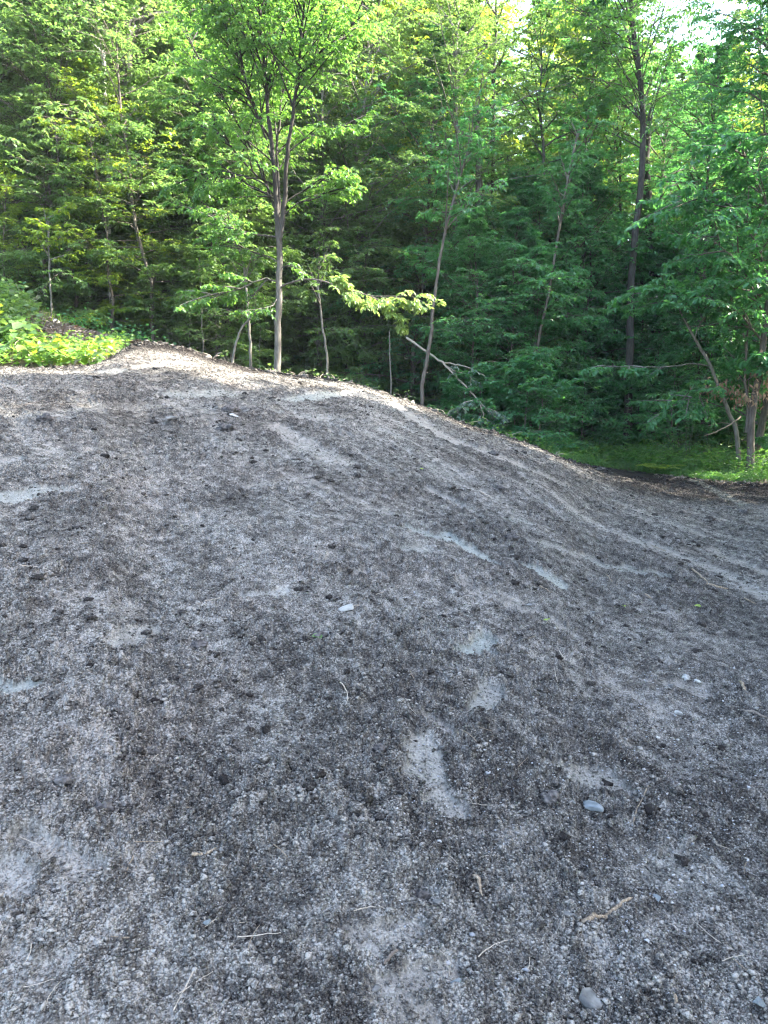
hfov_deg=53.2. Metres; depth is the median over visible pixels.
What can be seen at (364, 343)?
forest tree
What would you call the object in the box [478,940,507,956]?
twig
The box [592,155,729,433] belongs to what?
young tree
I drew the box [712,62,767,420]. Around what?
forest tree
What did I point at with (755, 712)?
stick
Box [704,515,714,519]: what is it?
stone
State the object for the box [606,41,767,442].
forest tree
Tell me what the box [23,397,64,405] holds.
twig
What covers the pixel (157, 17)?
forest tree
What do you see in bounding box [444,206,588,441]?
young tree
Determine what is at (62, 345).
broad leaved plant
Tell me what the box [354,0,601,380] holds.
forest tree
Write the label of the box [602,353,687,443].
sapling
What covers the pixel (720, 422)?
sapling
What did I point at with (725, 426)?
bare branch
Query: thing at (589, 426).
sapling
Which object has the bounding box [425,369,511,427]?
sapling
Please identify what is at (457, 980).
stone
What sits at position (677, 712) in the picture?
stone
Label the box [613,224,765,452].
young tree
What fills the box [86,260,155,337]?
sapling
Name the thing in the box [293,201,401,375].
young tree
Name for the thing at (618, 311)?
young tree
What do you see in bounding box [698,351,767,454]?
sapling
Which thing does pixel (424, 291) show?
young tree
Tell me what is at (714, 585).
stick
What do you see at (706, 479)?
wood chips
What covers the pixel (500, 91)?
forest tree
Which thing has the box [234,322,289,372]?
sapling
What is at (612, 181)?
forest tree
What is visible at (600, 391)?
sapling
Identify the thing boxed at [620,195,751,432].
young tree
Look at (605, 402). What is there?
sapling
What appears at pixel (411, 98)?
forest tree
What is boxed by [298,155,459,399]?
young tree
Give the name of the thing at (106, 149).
forest tree
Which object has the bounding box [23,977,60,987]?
twig
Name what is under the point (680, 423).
sapling
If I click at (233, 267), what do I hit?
sapling
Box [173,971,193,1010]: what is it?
twig
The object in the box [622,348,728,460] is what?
sapling
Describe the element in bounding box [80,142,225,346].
young tree
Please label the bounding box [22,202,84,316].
sapling
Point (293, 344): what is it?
young tree
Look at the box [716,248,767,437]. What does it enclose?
young tree
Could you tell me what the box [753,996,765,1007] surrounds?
stone
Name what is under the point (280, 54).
forked tree
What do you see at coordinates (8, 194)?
young tree
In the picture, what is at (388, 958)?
stick
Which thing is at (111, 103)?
young tree
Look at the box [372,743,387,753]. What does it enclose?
soil clod
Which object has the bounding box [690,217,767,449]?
young tree
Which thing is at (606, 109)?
forest tree
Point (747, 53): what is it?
forest tree
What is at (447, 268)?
young tree
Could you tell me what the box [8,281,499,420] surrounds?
forest undergrowth
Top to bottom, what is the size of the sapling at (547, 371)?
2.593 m
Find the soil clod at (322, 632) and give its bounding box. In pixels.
[310,630,328,638]
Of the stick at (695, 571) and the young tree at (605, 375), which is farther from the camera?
the young tree at (605, 375)
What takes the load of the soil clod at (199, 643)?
on the ground at (486, 601)
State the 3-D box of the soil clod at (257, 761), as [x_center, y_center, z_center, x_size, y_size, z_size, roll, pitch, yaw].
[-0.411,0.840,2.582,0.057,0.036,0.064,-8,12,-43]
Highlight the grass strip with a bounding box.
[549,450,767,482]
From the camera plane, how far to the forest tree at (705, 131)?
28.04 m
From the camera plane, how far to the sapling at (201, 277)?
15.11 m
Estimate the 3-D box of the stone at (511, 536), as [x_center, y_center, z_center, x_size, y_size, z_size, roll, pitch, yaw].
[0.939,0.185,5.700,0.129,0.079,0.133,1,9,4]
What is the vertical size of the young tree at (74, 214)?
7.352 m
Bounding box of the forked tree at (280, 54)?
[155,0,445,371]
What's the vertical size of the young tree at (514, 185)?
7.339 m
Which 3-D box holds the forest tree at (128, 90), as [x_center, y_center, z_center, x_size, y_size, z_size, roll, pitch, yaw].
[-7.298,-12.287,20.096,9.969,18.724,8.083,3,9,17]
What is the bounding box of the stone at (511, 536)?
[505,532,519,540]
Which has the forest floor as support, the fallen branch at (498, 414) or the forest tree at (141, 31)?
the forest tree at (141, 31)
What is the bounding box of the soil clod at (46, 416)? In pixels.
[35,412,55,421]
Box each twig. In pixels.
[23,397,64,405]
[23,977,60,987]
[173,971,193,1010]
[178,971,212,993]
[237,932,280,936]
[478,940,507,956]
[633,785,648,823]
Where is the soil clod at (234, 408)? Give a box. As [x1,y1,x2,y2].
[221,404,240,412]
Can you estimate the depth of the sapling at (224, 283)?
15.79 m
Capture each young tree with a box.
[0,0,142,322]
[0,0,158,338]
[0,0,186,320]
[0,2,170,339]
[0,58,92,296]
[0,66,52,281]
[0,158,46,293]
[1,0,232,342]
[5,86,149,327]
[23,80,186,339]
[34,57,182,332]
[41,134,188,338]
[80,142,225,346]
[92,34,317,369]
[96,13,330,364]
[112,88,310,355]
[147,107,330,369]
[199,130,369,368]
[223,129,413,377]
[228,133,342,372]
[265,157,425,382]
[267,206,367,367]
[286,162,435,380]
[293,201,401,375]
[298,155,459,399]
[307,209,440,404]
[310,161,457,403]
[345,200,451,398]
[351,221,449,411]
[364,171,484,407]
[388,249,505,410]
[396,210,559,437]
[398,165,622,425]
[399,205,596,426]
[402,226,542,422]
[428,236,608,436]
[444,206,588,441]
[455,170,627,437]
[458,243,613,451]
[490,256,591,405]
[494,180,617,351]
[517,150,698,443]
[527,184,648,436]
[550,220,648,433]
[564,210,695,450]
[570,250,686,439]
[578,203,701,444]
[582,243,749,448]
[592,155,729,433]
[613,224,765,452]
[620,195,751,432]
[635,150,767,449]
[646,164,767,448]
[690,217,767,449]
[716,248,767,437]
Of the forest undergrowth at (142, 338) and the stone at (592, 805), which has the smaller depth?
the stone at (592, 805)
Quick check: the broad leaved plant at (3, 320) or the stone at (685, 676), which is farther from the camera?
the broad leaved plant at (3, 320)
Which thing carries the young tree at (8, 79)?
on the forest floor
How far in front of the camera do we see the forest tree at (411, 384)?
17.57 m
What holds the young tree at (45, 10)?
on the forest floor
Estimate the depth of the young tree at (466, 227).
15.89 m
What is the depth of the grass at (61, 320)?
12.87 m
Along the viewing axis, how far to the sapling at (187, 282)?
15.64 m
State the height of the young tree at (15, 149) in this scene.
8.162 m
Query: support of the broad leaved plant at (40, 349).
on the forest floor
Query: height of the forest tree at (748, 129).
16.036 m
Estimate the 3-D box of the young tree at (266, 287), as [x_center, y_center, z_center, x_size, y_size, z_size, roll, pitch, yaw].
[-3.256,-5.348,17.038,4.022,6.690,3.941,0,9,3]
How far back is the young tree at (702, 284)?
19.21 m
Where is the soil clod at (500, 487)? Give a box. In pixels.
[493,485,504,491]
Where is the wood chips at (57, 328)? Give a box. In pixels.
[20,308,152,348]
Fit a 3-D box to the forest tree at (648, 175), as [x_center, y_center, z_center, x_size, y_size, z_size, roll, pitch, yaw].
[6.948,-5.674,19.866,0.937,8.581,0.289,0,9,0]
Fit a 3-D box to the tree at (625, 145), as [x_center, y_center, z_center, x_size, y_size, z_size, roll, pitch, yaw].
[5.817,-6.699,19.946,3.370,10.488,3.391,-5,10,-29]
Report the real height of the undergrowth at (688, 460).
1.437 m
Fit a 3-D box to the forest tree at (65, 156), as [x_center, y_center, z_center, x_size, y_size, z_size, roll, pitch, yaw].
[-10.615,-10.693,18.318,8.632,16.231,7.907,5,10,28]
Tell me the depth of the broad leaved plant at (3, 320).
11.38 m
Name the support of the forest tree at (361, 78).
on the forest floor
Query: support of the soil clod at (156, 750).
on the ground at (486, 601)
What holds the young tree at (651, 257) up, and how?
on the forest floor
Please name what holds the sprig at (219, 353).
on the ground at (486, 601)
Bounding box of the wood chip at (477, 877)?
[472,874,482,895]
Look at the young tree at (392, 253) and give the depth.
18.11 m
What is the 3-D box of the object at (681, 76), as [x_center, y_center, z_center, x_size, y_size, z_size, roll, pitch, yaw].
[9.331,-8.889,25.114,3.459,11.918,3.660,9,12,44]
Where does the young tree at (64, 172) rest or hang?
on the forest floor
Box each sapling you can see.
[17,268,73,318]
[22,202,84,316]
[30,258,115,330]
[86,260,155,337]
[93,251,180,343]
[113,236,194,343]
[144,244,261,362]
[146,276,239,350]
[159,256,273,369]
[206,228,265,366]
[231,311,258,362]
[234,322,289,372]
[282,346,322,369]
[295,237,342,377]
[334,366,378,387]
[389,331,391,393]
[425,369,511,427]
[438,382,535,427]
[441,364,526,427]
[482,352,587,450]
[484,388,561,448]
[503,362,592,454]
[515,360,594,450]
[526,379,609,452]
[558,359,616,431]
[561,356,640,457]
[569,382,627,451]
[585,348,622,436]
[589,363,640,440]
[594,386,670,444]
[596,378,661,460]
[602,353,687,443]
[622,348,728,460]
[638,382,717,457]
[673,386,737,451]
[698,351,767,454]
[711,384,767,445]
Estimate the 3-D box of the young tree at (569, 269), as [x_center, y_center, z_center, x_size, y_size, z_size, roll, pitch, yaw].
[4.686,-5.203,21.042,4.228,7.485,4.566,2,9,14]
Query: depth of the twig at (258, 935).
1.93 m
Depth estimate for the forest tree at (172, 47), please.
18.60 m
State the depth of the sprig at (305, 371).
12.63 m
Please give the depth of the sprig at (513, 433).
12.61 m
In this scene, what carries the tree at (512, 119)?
on the forest floor
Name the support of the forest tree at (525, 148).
on the forest floor
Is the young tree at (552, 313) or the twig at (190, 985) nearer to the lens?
the twig at (190, 985)
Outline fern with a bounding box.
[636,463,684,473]
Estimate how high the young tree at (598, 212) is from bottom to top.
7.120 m
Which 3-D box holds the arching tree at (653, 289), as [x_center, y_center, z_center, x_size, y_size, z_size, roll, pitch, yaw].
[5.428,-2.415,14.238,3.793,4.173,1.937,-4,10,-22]
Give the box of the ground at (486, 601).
[0,341,767,1023]
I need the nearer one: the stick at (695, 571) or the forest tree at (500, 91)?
the stick at (695, 571)
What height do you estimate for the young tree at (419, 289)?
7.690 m
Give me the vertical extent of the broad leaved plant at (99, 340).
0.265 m
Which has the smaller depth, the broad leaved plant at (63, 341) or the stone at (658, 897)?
the stone at (658, 897)
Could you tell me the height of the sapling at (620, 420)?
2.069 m
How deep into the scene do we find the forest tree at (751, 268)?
17.33 m
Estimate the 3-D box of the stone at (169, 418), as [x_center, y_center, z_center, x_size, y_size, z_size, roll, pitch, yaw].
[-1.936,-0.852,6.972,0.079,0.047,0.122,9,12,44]
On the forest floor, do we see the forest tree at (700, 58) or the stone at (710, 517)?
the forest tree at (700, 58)
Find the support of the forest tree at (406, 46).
on the forest floor
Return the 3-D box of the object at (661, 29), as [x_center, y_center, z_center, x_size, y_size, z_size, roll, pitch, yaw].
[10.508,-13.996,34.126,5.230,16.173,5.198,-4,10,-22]
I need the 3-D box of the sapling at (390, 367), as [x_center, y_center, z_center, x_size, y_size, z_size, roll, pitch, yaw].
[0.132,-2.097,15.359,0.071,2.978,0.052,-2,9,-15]
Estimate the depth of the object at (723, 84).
28.18 m
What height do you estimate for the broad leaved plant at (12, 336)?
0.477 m
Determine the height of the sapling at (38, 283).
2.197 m
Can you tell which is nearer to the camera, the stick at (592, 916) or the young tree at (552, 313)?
the stick at (592, 916)
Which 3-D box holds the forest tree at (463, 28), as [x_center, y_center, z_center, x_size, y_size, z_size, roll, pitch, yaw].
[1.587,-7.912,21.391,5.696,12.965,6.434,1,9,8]
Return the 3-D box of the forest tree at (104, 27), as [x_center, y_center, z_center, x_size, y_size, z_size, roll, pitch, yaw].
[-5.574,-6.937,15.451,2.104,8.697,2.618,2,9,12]
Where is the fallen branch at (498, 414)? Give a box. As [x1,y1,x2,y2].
[406,337,508,428]
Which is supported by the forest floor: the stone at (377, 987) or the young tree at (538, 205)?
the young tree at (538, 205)
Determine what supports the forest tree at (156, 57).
on the forest floor
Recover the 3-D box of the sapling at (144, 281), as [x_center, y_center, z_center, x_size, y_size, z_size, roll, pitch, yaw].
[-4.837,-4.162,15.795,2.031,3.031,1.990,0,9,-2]
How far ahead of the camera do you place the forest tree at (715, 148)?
13.45 m
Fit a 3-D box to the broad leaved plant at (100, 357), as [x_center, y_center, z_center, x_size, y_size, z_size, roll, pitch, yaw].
[-4.317,-2.259,11.078,0.554,0.298,0.663,-3,9,-16]
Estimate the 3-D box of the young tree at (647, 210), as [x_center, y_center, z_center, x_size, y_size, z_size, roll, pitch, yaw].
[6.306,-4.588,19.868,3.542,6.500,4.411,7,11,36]
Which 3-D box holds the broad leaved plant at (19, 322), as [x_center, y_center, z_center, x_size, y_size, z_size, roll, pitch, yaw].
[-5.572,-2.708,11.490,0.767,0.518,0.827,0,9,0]
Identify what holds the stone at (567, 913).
on the ground at (486, 601)
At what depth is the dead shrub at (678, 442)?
17.09 m
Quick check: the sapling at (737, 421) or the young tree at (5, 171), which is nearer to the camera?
the young tree at (5, 171)
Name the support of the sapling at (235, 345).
on the forest floor
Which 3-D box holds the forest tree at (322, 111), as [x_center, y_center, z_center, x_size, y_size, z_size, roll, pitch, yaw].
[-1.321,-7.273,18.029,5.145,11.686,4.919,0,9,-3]
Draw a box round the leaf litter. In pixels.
[24,306,765,480]
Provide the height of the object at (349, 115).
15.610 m
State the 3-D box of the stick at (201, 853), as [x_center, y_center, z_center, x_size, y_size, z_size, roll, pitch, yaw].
[-0.510,0.967,2.172,0.072,0.024,0.013,-4,10,-22]
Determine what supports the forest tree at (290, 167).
on the forest floor
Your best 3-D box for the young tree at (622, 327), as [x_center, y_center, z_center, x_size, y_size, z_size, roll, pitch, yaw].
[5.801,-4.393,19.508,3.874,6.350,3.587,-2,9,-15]
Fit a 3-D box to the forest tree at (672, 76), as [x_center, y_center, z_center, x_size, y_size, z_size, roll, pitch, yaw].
[7.398,-6.888,20.431,5.253,10.534,4.908,-8,12,-40]
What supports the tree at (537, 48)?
on the forest floor
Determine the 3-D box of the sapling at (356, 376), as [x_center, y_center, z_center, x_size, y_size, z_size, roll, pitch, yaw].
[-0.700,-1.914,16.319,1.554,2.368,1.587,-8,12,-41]
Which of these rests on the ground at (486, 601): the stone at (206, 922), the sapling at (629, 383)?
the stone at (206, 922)
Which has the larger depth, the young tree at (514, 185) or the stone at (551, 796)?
the young tree at (514, 185)
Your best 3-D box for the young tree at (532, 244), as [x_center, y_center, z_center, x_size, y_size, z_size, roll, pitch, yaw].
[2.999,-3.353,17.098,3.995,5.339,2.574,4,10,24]
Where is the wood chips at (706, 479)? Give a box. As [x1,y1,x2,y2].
[651,473,767,486]
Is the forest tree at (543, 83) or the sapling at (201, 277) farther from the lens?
the forest tree at (543, 83)
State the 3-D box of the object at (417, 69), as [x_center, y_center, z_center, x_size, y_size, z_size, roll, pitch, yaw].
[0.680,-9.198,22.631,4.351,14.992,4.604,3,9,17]
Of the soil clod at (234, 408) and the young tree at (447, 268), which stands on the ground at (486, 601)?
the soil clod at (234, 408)
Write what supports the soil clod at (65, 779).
on the ground at (486, 601)
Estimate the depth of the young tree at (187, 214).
17.09 m
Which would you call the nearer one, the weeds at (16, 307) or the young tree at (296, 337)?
the weeds at (16, 307)
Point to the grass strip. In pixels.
(695, 473)
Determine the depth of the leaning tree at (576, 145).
16.03 m
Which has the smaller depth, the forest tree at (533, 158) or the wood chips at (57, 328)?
the wood chips at (57, 328)
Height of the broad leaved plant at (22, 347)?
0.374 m
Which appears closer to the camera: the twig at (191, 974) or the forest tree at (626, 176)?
the twig at (191, 974)
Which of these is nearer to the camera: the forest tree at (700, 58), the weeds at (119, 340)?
the weeds at (119, 340)
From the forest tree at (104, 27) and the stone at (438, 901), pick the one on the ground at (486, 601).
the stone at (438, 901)
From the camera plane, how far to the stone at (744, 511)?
9.96 m
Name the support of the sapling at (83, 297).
on the forest floor
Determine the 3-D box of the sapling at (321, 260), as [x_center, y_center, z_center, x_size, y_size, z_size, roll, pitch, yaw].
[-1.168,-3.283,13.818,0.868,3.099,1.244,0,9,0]
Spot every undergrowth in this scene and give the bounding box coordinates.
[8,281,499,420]
[482,418,767,472]
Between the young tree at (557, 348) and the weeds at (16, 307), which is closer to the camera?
the weeds at (16, 307)
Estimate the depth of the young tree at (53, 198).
14.91 m
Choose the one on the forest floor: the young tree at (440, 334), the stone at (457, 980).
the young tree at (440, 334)
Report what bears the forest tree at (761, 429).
on the forest floor
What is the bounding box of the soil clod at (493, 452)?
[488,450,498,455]
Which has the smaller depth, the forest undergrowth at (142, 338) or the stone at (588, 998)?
the stone at (588, 998)
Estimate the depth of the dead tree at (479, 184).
17.95 m
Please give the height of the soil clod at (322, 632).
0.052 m
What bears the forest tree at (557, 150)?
on the forest floor
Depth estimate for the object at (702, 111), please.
25.01 m
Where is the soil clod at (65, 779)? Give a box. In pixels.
[54,774,72,784]
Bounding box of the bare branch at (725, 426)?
[704,416,740,435]
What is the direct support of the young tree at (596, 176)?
on the forest floor
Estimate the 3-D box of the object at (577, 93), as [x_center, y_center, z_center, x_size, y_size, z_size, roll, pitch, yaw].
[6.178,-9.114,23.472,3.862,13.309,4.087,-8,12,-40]
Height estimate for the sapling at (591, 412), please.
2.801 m
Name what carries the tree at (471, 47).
on the forest floor
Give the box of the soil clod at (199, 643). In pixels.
[190,639,207,648]
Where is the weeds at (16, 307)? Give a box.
[0,274,43,351]
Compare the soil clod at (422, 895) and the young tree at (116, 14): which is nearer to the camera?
the soil clod at (422, 895)
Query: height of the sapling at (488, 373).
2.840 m
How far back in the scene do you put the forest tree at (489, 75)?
35.44 m
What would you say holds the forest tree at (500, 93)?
on the forest floor
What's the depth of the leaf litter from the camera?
13.38 m
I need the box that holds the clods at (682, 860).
[0,340,767,902]
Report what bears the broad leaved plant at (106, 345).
on the ground at (486, 601)
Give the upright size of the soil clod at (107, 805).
0.046 m
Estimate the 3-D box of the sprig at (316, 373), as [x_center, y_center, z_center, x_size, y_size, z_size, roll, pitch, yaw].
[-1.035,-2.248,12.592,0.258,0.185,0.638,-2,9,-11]
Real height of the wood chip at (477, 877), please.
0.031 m
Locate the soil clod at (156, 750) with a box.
[146,744,161,755]
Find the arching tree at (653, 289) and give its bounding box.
[579,260,767,467]
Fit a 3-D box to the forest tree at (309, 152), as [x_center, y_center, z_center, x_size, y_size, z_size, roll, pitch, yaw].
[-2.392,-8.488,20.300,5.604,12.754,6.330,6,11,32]
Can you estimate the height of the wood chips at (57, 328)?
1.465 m
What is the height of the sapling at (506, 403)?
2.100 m
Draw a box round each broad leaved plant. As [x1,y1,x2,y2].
[0,303,7,325]
[0,313,40,341]
[0,329,36,360]
[15,340,44,363]
[22,343,56,366]
[28,334,67,346]
[41,339,83,351]
[43,341,96,365]
[65,345,104,363]
[68,340,103,357]
[80,342,113,358]
[96,338,124,353]
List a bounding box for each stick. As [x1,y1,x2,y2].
[191,847,215,855]
[383,949,397,964]
[581,897,632,923]
[673,993,677,1003]
[691,568,707,582]
[706,583,727,588]
[743,710,767,718]
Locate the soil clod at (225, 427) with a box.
[215,423,235,431]
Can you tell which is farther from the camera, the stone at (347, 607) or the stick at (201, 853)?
the stone at (347, 607)
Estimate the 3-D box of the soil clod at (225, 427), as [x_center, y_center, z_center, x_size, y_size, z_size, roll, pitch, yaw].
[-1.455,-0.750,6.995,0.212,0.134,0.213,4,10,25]
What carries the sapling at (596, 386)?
on the forest floor
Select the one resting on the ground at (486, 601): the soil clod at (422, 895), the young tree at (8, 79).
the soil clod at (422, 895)
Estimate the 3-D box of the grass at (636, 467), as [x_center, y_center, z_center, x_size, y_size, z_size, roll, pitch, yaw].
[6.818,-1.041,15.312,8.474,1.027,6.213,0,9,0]
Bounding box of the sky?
[409,0,767,218]
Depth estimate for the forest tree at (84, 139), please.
18.64 m
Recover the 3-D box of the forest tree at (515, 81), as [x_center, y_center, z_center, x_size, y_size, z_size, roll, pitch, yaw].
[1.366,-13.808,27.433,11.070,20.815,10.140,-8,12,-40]
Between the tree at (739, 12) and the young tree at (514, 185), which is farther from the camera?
the tree at (739, 12)
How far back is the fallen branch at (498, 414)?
14.86 m
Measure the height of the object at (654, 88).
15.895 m
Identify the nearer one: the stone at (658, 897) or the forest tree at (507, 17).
the stone at (658, 897)
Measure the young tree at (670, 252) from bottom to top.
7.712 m
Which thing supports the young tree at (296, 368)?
on the forest floor
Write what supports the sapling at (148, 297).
on the forest floor
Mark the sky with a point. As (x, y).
(718, 4)
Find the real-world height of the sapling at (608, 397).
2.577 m
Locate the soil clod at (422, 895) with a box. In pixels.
[414,889,430,901]
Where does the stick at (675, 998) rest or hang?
on the ground at (486, 601)
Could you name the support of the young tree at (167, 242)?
on the forest floor
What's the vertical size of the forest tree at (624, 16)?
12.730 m
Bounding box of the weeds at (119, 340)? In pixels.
[0,283,134,366]
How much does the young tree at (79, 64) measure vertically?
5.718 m
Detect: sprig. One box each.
[195,349,229,356]
[284,369,316,374]
[314,369,330,377]
[433,407,455,415]
[504,430,522,437]
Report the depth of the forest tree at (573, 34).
22.10 m
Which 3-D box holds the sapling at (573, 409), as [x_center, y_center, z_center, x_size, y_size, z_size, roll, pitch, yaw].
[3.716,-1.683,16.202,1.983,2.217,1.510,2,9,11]
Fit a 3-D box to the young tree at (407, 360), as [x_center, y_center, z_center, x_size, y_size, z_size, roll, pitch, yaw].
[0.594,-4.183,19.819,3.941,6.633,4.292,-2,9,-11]
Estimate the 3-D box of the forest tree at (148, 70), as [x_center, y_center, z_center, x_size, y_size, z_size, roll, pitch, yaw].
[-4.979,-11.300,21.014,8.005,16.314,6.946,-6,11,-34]
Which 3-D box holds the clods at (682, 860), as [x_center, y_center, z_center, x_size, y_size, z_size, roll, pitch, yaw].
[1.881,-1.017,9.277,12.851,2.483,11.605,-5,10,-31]
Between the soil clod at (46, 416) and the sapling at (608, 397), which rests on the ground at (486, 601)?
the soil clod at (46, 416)
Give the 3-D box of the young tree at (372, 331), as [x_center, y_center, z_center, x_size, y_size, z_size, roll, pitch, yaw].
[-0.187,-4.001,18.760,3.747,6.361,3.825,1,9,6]
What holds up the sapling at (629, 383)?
on the forest floor
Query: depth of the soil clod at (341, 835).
2.27 m
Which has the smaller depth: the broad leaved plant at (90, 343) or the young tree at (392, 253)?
the broad leaved plant at (90, 343)
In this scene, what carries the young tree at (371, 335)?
on the forest floor
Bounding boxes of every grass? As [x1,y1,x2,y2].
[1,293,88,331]
[544,441,765,481]
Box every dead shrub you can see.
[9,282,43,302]
[644,418,712,461]
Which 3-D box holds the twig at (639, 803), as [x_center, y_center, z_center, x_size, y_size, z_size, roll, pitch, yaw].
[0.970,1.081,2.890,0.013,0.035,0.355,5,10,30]
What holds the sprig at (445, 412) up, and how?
on the ground at (486, 601)
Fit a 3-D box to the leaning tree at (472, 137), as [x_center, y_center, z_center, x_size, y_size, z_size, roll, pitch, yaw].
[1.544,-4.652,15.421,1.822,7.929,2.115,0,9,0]
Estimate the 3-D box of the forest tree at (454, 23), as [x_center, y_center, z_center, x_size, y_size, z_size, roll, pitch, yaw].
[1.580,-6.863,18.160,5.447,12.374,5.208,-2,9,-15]
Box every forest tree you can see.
[0,0,176,307]
[0,32,138,241]
[1,2,168,293]
[2,0,302,343]
[9,14,158,326]
[14,0,301,342]
[24,0,139,330]
[24,9,182,335]
[68,1,268,347]
[120,0,318,341]
[193,0,521,362]
[193,0,558,399]
[200,0,517,389]
[209,1,389,370]
[215,0,439,376]
[234,1,315,333]
[249,0,464,371]
[323,23,513,409]
[337,0,593,419]
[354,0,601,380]
[356,2,474,372]
[360,1,537,403]
[363,2,538,192]
[422,4,609,338]
[437,0,673,424]
[458,6,530,173]
[467,0,651,287]
[472,51,522,205]
[495,124,626,336]
[499,120,547,172]
[503,0,667,209]
[505,0,760,457]
[529,99,615,413]
[553,66,703,369]
[598,83,671,274]
[600,41,753,421]
[602,41,766,385]
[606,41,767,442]
[617,114,767,470]
[643,115,661,434]
[649,0,767,394]
[650,61,755,276]
[664,0,767,463]
[676,39,767,247]
[707,1,767,221]
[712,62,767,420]
[724,14,767,359]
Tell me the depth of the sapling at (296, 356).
19.69 m
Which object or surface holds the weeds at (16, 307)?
on the forest floor
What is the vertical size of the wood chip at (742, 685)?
0.029 m
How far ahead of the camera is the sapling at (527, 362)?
14.89 m
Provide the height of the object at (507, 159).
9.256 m
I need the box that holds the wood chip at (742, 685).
[739,681,746,693]
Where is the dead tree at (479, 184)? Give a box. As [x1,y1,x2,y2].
[473,105,482,364]
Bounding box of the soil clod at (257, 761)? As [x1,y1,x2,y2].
[252,755,269,764]
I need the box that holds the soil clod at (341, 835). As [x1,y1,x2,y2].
[334,831,350,841]
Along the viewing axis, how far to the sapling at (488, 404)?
16.92 m
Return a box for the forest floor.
[0,310,766,483]
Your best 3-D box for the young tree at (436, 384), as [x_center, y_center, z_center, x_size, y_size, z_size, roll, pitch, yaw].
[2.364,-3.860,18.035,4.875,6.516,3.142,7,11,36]
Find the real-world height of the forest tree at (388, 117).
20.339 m
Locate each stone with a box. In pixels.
[165,416,177,420]
[203,919,210,924]
[338,604,353,611]
[372,984,381,992]
[433,899,443,904]
[450,977,460,983]
[505,532,519,540]
[539,790,559,805]
[563,910,572,916]
[579,987,602,1008]
[583,800,603,811]
[652,894,660,902]
[674,710,682,715]
[682,674,689,680]
[704,515,714,519]
[738,509,748,514]
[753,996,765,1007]
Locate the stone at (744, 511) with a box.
[738,509,748,514]
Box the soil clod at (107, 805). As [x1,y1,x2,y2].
[93,800,114,811]
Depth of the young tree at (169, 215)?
17.58 m
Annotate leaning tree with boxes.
[415,60,509,405]
[527,105,614,441]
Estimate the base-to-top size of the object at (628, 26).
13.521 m
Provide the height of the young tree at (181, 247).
8.516 m
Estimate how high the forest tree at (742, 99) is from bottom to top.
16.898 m
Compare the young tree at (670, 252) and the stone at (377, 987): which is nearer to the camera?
the stone at (377, 987)
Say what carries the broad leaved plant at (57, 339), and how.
on the forest floor

